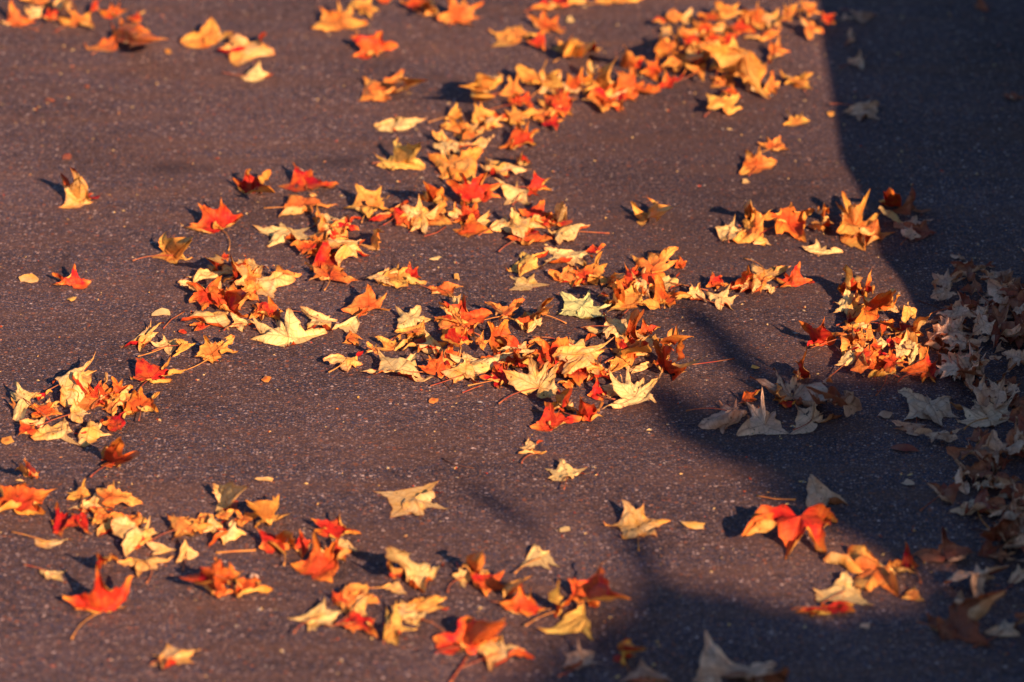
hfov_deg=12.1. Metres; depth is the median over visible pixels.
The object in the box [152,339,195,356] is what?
maple leaf
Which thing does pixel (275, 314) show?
maple leaf
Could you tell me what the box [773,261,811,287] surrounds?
maple leaf
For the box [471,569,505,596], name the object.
maple leaf
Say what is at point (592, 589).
maple leaf
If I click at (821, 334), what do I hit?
maple leaf
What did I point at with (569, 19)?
leaf scrap
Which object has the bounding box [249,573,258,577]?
leaf scrap
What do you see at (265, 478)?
leaf scrap
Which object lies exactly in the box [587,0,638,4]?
maple leaf
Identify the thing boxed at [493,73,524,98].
maple leaf
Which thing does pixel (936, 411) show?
maple leaf
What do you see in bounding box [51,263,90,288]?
maple leaf
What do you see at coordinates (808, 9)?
maple leaf
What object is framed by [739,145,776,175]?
maple leaf
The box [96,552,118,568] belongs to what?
maple leaf
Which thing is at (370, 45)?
maple leaf
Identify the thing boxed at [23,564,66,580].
maple leaf
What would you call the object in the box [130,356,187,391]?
maple leaf
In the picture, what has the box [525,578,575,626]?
maple leaf
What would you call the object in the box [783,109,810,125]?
maple leaf
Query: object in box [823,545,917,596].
maple leaf
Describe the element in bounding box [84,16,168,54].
maple leaf
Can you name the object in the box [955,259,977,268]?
maple leaf
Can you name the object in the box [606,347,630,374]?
maple leaf
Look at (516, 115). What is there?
maple leaf
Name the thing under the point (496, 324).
leaf crumbs
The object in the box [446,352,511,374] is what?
maple leaf
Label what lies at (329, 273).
maple leaf
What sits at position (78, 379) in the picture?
maple leaf
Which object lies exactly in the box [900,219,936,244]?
maple leaf
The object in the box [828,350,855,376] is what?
maple leaf
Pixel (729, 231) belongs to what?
maple leaf
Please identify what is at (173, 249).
maple leaf
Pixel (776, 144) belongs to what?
maple leaf
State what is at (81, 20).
maple leaf
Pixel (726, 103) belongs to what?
maple leaf
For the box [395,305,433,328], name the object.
maple leaf
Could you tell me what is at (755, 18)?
maple leaf
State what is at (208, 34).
maple leaf
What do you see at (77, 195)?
maple leaf
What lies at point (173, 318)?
leaf stalk
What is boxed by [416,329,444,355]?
maple leaf
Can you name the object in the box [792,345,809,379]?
maple leaf
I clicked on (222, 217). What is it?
maple leaf
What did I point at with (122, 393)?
maple leaf
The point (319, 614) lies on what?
maple leaf
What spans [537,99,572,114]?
maple leaf
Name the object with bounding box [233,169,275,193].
maple leaf
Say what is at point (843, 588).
maple leaf
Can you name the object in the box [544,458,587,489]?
maple leaf
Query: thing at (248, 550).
leaf stalk
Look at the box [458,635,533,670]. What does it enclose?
maple leaf
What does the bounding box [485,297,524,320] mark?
maple leaf
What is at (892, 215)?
maple leaf
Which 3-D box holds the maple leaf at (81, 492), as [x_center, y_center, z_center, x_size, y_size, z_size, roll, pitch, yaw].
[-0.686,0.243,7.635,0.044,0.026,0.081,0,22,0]
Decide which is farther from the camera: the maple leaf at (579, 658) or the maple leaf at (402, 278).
the maple leaf at (402, 278)
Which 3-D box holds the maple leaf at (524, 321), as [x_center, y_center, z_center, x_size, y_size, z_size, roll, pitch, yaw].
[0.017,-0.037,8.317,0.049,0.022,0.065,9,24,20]
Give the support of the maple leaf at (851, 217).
on the asphalt ground
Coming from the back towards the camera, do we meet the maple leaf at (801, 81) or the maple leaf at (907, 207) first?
the maple leaf at (801, 81)
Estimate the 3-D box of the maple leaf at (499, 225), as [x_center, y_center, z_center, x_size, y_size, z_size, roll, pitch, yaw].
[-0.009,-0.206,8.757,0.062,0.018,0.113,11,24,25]
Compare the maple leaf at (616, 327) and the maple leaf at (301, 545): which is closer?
the maple leaf at (301, 545)
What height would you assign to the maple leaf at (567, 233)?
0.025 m
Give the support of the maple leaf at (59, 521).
on the asphalt ground
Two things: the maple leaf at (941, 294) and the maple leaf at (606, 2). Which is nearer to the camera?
the maple leaf at (941, 294)
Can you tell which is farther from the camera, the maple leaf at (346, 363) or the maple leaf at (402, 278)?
the maple leaf at (402, 278)
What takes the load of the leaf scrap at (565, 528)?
on the asphalt ground
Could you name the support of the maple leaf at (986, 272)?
on the asphalt ground
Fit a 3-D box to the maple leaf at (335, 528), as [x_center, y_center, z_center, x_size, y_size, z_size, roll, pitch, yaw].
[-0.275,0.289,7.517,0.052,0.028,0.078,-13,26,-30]
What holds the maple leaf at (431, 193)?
on the asphalt ground
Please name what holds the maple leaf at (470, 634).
on the asphalt ground
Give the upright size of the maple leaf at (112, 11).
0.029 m
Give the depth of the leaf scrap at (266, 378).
8.11 m
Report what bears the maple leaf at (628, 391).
on the asphalt ground
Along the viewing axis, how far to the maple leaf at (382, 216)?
8.80 m
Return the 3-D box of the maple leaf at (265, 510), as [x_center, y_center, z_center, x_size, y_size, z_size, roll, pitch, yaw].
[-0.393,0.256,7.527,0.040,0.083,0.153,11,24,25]
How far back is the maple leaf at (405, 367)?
8.12 m
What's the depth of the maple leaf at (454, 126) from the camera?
9.27 m
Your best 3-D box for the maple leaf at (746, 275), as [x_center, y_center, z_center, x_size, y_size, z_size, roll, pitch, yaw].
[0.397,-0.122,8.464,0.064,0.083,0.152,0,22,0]
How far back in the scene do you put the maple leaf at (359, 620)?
7.20 m
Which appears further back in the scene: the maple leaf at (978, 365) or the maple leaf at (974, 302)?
the maple leaf at (974, 302)
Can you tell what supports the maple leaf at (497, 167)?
on the asphalt ground
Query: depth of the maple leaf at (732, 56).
9.45 m
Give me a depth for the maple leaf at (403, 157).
9.06 m
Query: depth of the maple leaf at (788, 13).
9.85 m
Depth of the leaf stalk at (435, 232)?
8.75 m
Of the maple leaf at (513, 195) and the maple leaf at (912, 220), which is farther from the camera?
the maple leaf at (513, 195)
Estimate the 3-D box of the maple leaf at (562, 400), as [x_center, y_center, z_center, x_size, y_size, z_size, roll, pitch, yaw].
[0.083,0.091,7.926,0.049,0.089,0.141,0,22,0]
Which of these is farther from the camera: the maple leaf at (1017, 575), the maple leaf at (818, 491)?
the maple leaf at (818, 491)
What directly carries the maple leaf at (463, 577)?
on the asphalt ground
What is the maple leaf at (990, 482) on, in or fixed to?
on the asphalt ground
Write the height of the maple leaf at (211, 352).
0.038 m
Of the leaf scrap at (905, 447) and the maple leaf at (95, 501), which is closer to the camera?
the maple leaf at (95, 501)
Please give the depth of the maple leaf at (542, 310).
8.28 m
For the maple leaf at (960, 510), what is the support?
on the asphalt ground
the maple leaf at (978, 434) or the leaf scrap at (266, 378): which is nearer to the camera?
the maple leaf at (978, 434)
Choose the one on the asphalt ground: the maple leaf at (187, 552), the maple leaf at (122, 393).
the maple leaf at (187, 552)
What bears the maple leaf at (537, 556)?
on the asphalt ground
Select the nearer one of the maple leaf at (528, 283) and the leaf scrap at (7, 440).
the leaf scrap at (7, 440)
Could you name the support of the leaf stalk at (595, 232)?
on the asphalt ground
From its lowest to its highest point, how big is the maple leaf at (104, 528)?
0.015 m
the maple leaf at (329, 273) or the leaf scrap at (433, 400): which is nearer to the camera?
the leaf scrap at (433, 400)
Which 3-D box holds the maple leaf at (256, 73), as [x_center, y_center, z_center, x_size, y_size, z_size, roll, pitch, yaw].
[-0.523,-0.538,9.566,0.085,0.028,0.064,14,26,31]
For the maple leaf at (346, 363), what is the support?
on the asphalt ground
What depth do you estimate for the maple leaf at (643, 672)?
7.06 m
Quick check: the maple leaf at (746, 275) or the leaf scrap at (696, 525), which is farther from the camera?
the maple leaf at (746, 275)
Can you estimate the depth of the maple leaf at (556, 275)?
8.54 m
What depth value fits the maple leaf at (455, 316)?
8.32 m
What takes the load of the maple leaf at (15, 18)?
on the asphalt ground
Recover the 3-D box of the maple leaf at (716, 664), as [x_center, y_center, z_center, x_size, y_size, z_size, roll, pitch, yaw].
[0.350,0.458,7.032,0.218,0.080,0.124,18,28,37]
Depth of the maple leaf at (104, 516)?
7.56 m
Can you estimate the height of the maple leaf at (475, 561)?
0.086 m
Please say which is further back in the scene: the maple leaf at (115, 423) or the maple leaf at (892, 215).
the maple leaf at (892, 215)
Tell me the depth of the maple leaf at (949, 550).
7.44 m
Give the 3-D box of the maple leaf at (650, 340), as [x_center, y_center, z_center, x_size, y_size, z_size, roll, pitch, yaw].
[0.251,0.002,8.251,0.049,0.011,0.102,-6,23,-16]
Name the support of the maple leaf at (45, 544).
on the asphalt ground
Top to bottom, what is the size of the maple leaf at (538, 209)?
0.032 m
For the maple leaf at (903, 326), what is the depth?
8.30 m
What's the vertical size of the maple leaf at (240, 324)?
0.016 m
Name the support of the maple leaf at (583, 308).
on the asphalt ground
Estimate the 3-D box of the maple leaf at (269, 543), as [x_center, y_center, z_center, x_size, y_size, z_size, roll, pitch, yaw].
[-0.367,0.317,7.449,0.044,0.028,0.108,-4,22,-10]
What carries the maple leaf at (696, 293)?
on the asphalt ground
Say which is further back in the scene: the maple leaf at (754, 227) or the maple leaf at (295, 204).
the maple leaf at (295, 204)
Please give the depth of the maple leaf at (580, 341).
8.25 m
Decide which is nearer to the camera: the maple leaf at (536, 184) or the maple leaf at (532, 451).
the maple leaf at (532, 451)
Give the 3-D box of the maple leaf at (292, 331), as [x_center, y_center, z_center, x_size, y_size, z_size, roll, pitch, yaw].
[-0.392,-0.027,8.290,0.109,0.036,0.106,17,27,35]
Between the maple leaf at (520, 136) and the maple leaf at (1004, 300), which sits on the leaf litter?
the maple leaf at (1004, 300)
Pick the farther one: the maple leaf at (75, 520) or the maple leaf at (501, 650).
the maple leaf at (75, 520)
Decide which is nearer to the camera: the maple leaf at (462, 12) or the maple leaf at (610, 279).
the maple leaf at (610, 279)
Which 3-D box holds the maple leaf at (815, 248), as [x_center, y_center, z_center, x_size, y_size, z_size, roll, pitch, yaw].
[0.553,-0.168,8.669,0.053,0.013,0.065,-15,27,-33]
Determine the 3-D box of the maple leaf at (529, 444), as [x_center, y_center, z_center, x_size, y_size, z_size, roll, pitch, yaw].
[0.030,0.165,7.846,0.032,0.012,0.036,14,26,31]
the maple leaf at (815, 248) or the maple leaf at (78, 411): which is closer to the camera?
the maple leaf at (78, 411)
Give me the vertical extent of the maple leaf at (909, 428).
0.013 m
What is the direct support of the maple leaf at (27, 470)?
on the asphalt ground
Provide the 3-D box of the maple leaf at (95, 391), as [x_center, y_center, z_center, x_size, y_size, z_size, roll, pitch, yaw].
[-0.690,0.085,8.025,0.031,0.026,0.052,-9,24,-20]
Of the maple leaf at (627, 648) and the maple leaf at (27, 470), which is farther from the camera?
the maple leaf at (27, 470)
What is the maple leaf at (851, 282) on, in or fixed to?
on the asphalt ground
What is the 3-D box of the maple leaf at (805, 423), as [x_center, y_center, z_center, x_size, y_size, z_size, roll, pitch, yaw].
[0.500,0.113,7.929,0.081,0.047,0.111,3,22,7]
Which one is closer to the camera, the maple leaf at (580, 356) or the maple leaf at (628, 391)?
the maple leaf at (628, 391)
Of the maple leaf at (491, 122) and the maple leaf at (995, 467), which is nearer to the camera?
the maple leaf at (995, 467)
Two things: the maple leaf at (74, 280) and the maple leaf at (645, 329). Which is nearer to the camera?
the maple leaf at (645, 329)
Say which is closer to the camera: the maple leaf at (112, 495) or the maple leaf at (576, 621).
the maple leaf at (576, 621)
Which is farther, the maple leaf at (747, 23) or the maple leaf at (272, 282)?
the maple leaf at (747, 23)
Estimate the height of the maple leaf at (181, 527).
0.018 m
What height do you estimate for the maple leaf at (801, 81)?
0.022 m
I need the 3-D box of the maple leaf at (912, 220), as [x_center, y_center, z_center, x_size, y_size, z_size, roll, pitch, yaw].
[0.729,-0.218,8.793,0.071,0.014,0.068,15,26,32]
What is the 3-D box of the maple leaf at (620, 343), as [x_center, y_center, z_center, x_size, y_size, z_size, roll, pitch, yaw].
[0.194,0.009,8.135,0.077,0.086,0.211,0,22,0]
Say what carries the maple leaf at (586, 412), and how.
on the asphalt ground
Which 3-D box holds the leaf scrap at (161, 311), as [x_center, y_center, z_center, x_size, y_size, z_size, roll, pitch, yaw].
[-0.608,-0.050,8.384,0.033,0.007,0.023,0,22,0]
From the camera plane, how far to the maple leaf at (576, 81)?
9.50 m
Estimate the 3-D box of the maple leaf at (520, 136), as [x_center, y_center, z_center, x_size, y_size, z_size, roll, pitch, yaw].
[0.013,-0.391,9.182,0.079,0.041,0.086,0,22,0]
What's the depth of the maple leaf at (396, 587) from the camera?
7.34 m
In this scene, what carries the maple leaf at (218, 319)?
on the asphalt ground
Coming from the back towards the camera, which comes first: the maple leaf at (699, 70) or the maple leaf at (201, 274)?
the maple leaf at (699, 70)
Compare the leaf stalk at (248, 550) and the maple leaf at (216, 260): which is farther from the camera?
the maple leaf at (216, 260)
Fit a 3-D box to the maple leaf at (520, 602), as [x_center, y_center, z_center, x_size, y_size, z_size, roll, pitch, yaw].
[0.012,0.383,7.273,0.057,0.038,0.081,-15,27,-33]
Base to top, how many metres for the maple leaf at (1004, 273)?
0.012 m
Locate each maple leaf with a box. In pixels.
[0,0,38,30]
[0,482,57,515]
[10,380,49,421]
[11,531,73,548]
[14,458,40,478]
[22,3,43,19]
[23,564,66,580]
[29,401,61,417]
[31,416,79,445]
[36,398,89,427]
[44,352,96,407]
[50,501,70,535]
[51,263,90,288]
[55,4,94,31]
[58,167,99,208]
[62,512,91,533]
[63,565,133,639]
[66,478,90,508]
[69,492,112,512]
[74,418,113,446]
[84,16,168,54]
[86,380,107,403]
[90,436,139,477]
[90,511,117,523]
[91,376,132,408]
[93,518,113,536]
[96,481,142,507]
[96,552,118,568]
[99,1,127,17]
[102,410,132,431]
[111,515,159,557]
[117,556,173,583]
[119,384,131,400]
[120,321,163,351]
[124,387,159,420]
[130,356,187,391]
[132,230,194,263]
[137,334,176,356]
[144,540,177,554]
[150,514,215,541]
[150,643,201,669]
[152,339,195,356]
[176,538,198,570]
[179,557,233,591]
[180,16,233,48]
[180,311,230,329]
[183,197,242,250]
[184,264,232,281]
[188,334,237,369]
[189,285,249,317]
[203,580,235,597]
[205,254,228,275]
[209,516,245,545]
[212,482,247,519]
[217,32,274,66]
[221,60,273,81]
[221,261,245,283]
[224,312,254,331]
[227,562,242,584]
[230,256,268,275]
[232,574,273,597]
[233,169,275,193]
[234,271,295,298]
[234,509,258,526]
[246,493,291,527]
[251,306,326,347]
[253,222,313,246]
[255,526,286,565]
[264,194,337,216]
[265,295,282,319]
[279,162,338,194]
[287,597,343,633]
[290,531,351,582]
[292,529,311,557]
[293,306,336,331]
[304,261,359,290]
[306,238,369,266]
[309,240,337,270]
[311,0,367,32]
[311,514,361,538]
[312,201,328,230]
[313,212,360,226]
[323,351,362,372]
[323,610,377,637]
[329,223,348,239]
[332,308,367,333]
[336,593,372,623]
[341,284,390,315]
[343,184,389,222]
[350,30,397,58]
[353,0,378,18]
[358,69,427,101]
[361,348,435,381]
[363,268,398,285]
[368,581,406,593]
[369,200,408,227]
[372,136,424,169]
[373,115,426,131]
[374,481,450,517]
[375,334,412,350]
[378,263,426,287]
[383,601,417,645]
[385,546,444,592]
[387,559,421,579]
[390,320,424,339]
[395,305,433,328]
[400,0,431,13]
[402,609,444,632]
[405,261,431,289]
[408,595,450,612]
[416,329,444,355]
[417,350,449,378]
[418,180,448,203]
[422,201,456,225]
[428,101,461,122]
[428,146,483,185]
[428,281,463,297]
[430,358,478,386]
[431,126,448,143]
[432,138,459,154]
[433,616,506,655]
[434,294,491,337]
[437,0,483,25]
[439,305,479,335]
[440,115,476,139]
[440,327,472,354]
[446,171,503,204]
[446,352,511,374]
[447,562,470,592]
[449,211,490,225]
[453,213,492,236]
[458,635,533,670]
[461,72,503,100]
[461,550,489,583]
[467,362,507,388]
[471,102,494,122]
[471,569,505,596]
[474,115,502,132]
[478,214,520,235]
[480,157,530,177]
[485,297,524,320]
[487,25,537,46]
[487,319,519,349]
[488,91,536,110]
[490,585,550,616]
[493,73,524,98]
[494,177,538,204]
[498,120,539,148]
[498,226,552,251]
[498,356,560,403]
[502,171,551,192]
[504,104,535,124]
[506,250,548,276]
[508,200,552,222]
[509,273,549,290]
[509,311,536,329]
[512,352,528,368]
[514,544,558,573]
[515,60,563,87]
[518,449,546,463]
[519,437,542,449]
[524,0,587,11]
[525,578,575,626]
[526,297,566,323]
[528,6,565,33]
[530,401,581,430]
[531,70,561,96]
[533,333,596,345]
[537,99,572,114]
[538,603,592,639]
[540,247,593,268]
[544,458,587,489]
[547,223,590,244]
[548,264,579,285]
[550,38,567,62]
[552,336,614,376]
[552,388,576,411]
[556,34,601,57]
[557,289,610,318]
[557,637,598,676]
[558,395,604,421]
[566,67,592,89]
[567,559,630,607]
[581,313,629,339]
[583,56,617,95]
[583,251,607,284]
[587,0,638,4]
[587,377,615,400]
[599,273,624,289]
[601,374,621,397]
[602,367,662,408]
[603,499,670,551]
[604,337,651,362]
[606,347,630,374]
[608,285,659,317]
[612,63,660,99]
[613,639,646,669]
[619,659,673,681]
[621,309,643,340]
[631,197,677,225]
[631,266,649,297]
[632,246,678,276]
[637,319,659,335]
[637,333,673,350]
[640,55,661,80]
[651,324,733,380]
[653,274,691,308]
[657,67,685,87]
[661,50,688,71]
[662,272,707,290]
[673,17,734,37]
[675,63,705,82]
[682,30,699,44]
[686,397,748,433]
[687,282,723,305]
[691,628,788,681]
[697,9,723,20]
[701,35,771,97]
[704,93,741,116]
[706,283,738,309]
[708,58,728,85]
[713,216,746,242]
[715,1,744,18]
[720,265,753,291]
[733,207,769,245]
[736,388,789,435]
[738,13,756,34]
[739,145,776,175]
[740,2,767,30]
[741,81,754,91]
[741,504,837,558]
[743,28,781,40]
[743,257,790,275]
[749,367,848,406]
[755,135,788,154]
[760,202,814,241]
[762,8,781,29]
[767,37,789,62]
[771,0,797,29]
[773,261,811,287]
[780,70,813,91]
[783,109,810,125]
[789,393,841,434]
[791,601,855,617]
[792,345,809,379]
[795,0,821,17]
[797,14,823,39]
[799,317,835,346]
[801,239,842,254]
[806,474,847,506]
[808,218,833,230]
[809,331,866,355]
[813,570,873,605]
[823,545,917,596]
[827,386,861,416]
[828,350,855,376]
[829,96,880,121]
[833,281,862,312]
[836,189,880,250]
[836,289,863,325]
[837,265,862,294]
[839,48,864,69]
[840,8,874,23]
[844,219,893,247]
[844,319,893,334]
[850,349,879,373]
[853,277,874,294]
[855,288,899,323]
[867,358,899,377]
[868,359,904,395]
[879,206,903,222]
[884,313,931,343]
[888,302,916,323]
[892,187,930,214]
[892,417,925,435]
[893,322,913,334]
[894,215,932,228]
[897,346,937,382]
[897,387,959,425]
[898,542,921,583]
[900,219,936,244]
[904,340,921,365]
[911,527,973,561]
[913,426,965,442]
[916,590,1006,645]
[919,482,961,511]
[924,307,951,330]
[930,282,957,300]
[931,298,982,319]
[943,562,1009,597]
[949,391,1015,429]
[949,499,1009,527]
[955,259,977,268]
[957,353,988,372]
[959,278,991,303]
[966,426,988,444]
[969,510,1016,551]
[970,447,1013,473]
[972,475,1014,491]
[972,617,1021,647]
[977,539,998,558]
[980,269,1000,283]
[988,529,1023,553]
[990,269,1022,279]
[996,287,1010,312]
[996,486,1013,498]
[1002,429,1023,469]
[1005,564,1023,589]
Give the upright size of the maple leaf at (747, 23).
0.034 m
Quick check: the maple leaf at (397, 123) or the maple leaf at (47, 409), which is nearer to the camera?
the maple leaf at (47, 409)
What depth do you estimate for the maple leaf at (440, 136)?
9.20 m
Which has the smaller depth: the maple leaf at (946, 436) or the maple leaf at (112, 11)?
the maple leaf at (946, 436)
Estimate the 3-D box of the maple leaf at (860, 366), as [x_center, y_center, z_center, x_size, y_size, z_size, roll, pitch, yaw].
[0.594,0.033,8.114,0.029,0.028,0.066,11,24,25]
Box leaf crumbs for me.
[0,0,1020,681]
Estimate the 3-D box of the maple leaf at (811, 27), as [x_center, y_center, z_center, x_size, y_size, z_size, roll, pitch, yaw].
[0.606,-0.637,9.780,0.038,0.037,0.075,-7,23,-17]
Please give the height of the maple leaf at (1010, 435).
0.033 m
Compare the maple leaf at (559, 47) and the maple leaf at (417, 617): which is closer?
the maple leaf at (417, 617)
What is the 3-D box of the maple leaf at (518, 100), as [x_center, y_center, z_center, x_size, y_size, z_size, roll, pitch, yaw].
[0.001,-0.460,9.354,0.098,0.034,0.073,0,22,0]
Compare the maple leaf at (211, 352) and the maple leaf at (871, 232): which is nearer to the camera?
the maple leaf at (211, 352)
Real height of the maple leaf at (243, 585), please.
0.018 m
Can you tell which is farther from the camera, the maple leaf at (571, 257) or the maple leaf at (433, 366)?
the maple leaf at (571, 257)
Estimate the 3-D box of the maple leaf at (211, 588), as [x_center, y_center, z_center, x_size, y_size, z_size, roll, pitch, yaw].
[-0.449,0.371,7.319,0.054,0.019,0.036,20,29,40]
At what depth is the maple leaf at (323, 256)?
8.62 m
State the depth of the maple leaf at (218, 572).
7.26 m
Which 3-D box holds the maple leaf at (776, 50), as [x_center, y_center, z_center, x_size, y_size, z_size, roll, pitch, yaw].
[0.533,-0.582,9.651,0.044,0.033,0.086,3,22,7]
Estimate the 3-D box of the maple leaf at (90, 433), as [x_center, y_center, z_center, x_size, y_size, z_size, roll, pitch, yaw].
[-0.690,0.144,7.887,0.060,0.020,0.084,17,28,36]
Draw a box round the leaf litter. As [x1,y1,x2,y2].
[9,0,1023,623]
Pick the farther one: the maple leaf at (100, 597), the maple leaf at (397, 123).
the maple leaf at (397, 123)
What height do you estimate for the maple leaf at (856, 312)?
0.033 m
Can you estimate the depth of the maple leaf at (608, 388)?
8.06 m
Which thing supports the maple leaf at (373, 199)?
on the asphalt ground
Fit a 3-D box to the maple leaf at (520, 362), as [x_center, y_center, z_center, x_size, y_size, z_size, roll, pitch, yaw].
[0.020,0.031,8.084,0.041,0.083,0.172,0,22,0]
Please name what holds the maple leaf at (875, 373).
on the asphalt ground
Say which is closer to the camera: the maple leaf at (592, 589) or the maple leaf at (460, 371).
the maple leaf at (592, 589)
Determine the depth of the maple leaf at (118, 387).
8.04 m
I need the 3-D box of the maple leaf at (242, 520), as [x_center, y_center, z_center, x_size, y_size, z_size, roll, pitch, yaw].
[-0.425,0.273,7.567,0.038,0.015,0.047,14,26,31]
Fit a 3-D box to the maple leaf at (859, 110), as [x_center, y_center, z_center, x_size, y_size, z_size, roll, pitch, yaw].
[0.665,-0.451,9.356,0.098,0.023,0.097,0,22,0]
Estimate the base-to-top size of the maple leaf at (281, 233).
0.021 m
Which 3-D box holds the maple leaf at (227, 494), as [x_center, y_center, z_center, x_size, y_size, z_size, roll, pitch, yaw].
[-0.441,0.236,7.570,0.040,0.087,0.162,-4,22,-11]
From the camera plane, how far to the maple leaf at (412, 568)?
7.35 m
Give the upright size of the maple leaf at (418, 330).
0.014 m
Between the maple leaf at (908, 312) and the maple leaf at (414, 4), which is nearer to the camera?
the maple leaf at (908, 312)
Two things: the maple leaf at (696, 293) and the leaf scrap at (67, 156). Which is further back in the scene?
the leaf scrap at (67, 156)
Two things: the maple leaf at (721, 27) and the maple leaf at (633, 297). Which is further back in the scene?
the maple leaf at (721, 27)
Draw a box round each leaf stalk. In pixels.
[163,311,184,328]
[216,549,255,553]
[424,226,446,236]
[442,458,473,468]
[449,655,468,681]
[462,384,482,392]
[578,231,609,233]
[756,495,795,499]
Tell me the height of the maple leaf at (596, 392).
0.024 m
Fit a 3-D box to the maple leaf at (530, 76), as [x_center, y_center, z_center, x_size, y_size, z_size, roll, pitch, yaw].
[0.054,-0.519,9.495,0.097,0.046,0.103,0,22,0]
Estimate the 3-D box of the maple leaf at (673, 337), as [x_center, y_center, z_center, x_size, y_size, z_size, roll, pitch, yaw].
[0.286,0.015,8.104,0.132,0.097,0.202,6,23,15]
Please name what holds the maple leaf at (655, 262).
on the asphalt ground
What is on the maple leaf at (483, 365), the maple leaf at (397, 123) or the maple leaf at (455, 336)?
the maple leaf at (455, 336)
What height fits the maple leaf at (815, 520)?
0.052 m
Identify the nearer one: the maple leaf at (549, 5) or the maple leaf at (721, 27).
the maple leaf at (721, 27)
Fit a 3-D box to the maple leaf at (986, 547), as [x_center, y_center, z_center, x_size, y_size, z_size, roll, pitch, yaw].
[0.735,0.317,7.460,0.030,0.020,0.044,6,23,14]
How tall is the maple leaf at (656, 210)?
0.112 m
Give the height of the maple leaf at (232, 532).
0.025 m
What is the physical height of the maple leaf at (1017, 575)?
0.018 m
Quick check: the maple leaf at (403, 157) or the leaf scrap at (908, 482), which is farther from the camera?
the maple leaf at (403, 157)
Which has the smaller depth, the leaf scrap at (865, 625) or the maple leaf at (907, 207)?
the leaf scrap at (865, 625)
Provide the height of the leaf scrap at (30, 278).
0.008 m
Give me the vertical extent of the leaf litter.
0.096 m
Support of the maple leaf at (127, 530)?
on the asphalt ground
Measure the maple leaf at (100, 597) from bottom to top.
0.090 m
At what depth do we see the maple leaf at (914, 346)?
8.17 m
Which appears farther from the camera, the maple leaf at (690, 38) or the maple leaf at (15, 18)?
the maple leaf at (15, 18)
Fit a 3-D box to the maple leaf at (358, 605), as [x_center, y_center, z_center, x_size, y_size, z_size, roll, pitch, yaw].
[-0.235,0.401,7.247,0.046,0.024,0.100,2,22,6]
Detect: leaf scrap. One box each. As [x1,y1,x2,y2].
[1,436,13,444]
[19,273,38,282]
[62,153,70,158]
[151,308,169,315]
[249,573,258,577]
[255,477,273,481]
[261,376,270,381]
[429,398,437,403]
[454,273,459,279]
[559,526,569,531]
[567,16,573,21]
[681,521,704,528]
[860,623,868,628]
[878,410,892,417]
[891,444,917,450]
[902,479,914,484]
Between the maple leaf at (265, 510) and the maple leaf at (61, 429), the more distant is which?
the maple leaf at (61, 429)
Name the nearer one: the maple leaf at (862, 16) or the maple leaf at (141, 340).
the maple leaf at (141, 340)
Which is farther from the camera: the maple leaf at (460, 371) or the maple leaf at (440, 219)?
the maple leaf at (440, 219)
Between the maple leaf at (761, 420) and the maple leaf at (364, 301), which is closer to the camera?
the maple leaf at (761, 420)
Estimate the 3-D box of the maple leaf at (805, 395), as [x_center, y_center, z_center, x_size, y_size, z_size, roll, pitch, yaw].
[0.515,0.073,7.983,0.128,0.081,0.283,-12,25,-27]
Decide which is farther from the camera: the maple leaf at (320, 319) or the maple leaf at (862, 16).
the maple leaf at (862, 16)
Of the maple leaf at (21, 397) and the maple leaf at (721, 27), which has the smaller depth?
the maple leaf at (21, 397)
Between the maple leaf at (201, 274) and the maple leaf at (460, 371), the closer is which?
the maple leaf at (460, 371)
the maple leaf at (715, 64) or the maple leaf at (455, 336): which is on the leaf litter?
the maple leaf at (715, 64)
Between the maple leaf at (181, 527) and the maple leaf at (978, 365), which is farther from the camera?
the maple leaf at (978, 365)
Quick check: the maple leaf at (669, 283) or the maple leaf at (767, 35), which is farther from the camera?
the maple leaf at (767, 35)
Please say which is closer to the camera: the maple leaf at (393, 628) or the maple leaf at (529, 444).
the maple leaf at (393, 628)
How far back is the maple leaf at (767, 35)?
9.79 m
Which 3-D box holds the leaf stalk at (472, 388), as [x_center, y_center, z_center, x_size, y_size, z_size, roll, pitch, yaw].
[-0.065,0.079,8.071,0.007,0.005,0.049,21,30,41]
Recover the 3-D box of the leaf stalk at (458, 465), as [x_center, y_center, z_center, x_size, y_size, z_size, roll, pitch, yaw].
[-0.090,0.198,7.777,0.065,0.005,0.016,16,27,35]
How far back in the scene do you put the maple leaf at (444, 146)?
9.14 m
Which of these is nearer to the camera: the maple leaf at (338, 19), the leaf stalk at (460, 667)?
the leaf stalk at (460, 667)
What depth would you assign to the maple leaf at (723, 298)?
8.44 m
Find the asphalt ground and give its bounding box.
[0,0,1023,681]
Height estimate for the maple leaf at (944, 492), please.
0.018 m
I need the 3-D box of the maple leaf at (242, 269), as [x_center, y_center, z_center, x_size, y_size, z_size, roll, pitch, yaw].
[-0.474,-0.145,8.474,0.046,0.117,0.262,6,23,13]
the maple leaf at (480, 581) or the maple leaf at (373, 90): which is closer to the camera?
the maple leaf at (480, 581)
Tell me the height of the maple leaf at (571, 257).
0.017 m
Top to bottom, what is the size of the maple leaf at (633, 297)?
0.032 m
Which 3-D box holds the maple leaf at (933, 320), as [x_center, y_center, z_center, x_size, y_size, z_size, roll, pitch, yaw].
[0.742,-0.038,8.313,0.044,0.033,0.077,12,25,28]
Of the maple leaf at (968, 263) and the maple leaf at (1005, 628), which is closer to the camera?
the maple leaf at (1005, 628)
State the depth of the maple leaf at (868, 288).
8.45 m
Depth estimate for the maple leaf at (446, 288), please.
8.49 m
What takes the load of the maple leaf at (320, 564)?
on the asphalt ground
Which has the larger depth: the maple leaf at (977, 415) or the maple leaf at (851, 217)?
the maple leaf at (851, 217)
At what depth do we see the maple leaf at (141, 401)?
7.99 m

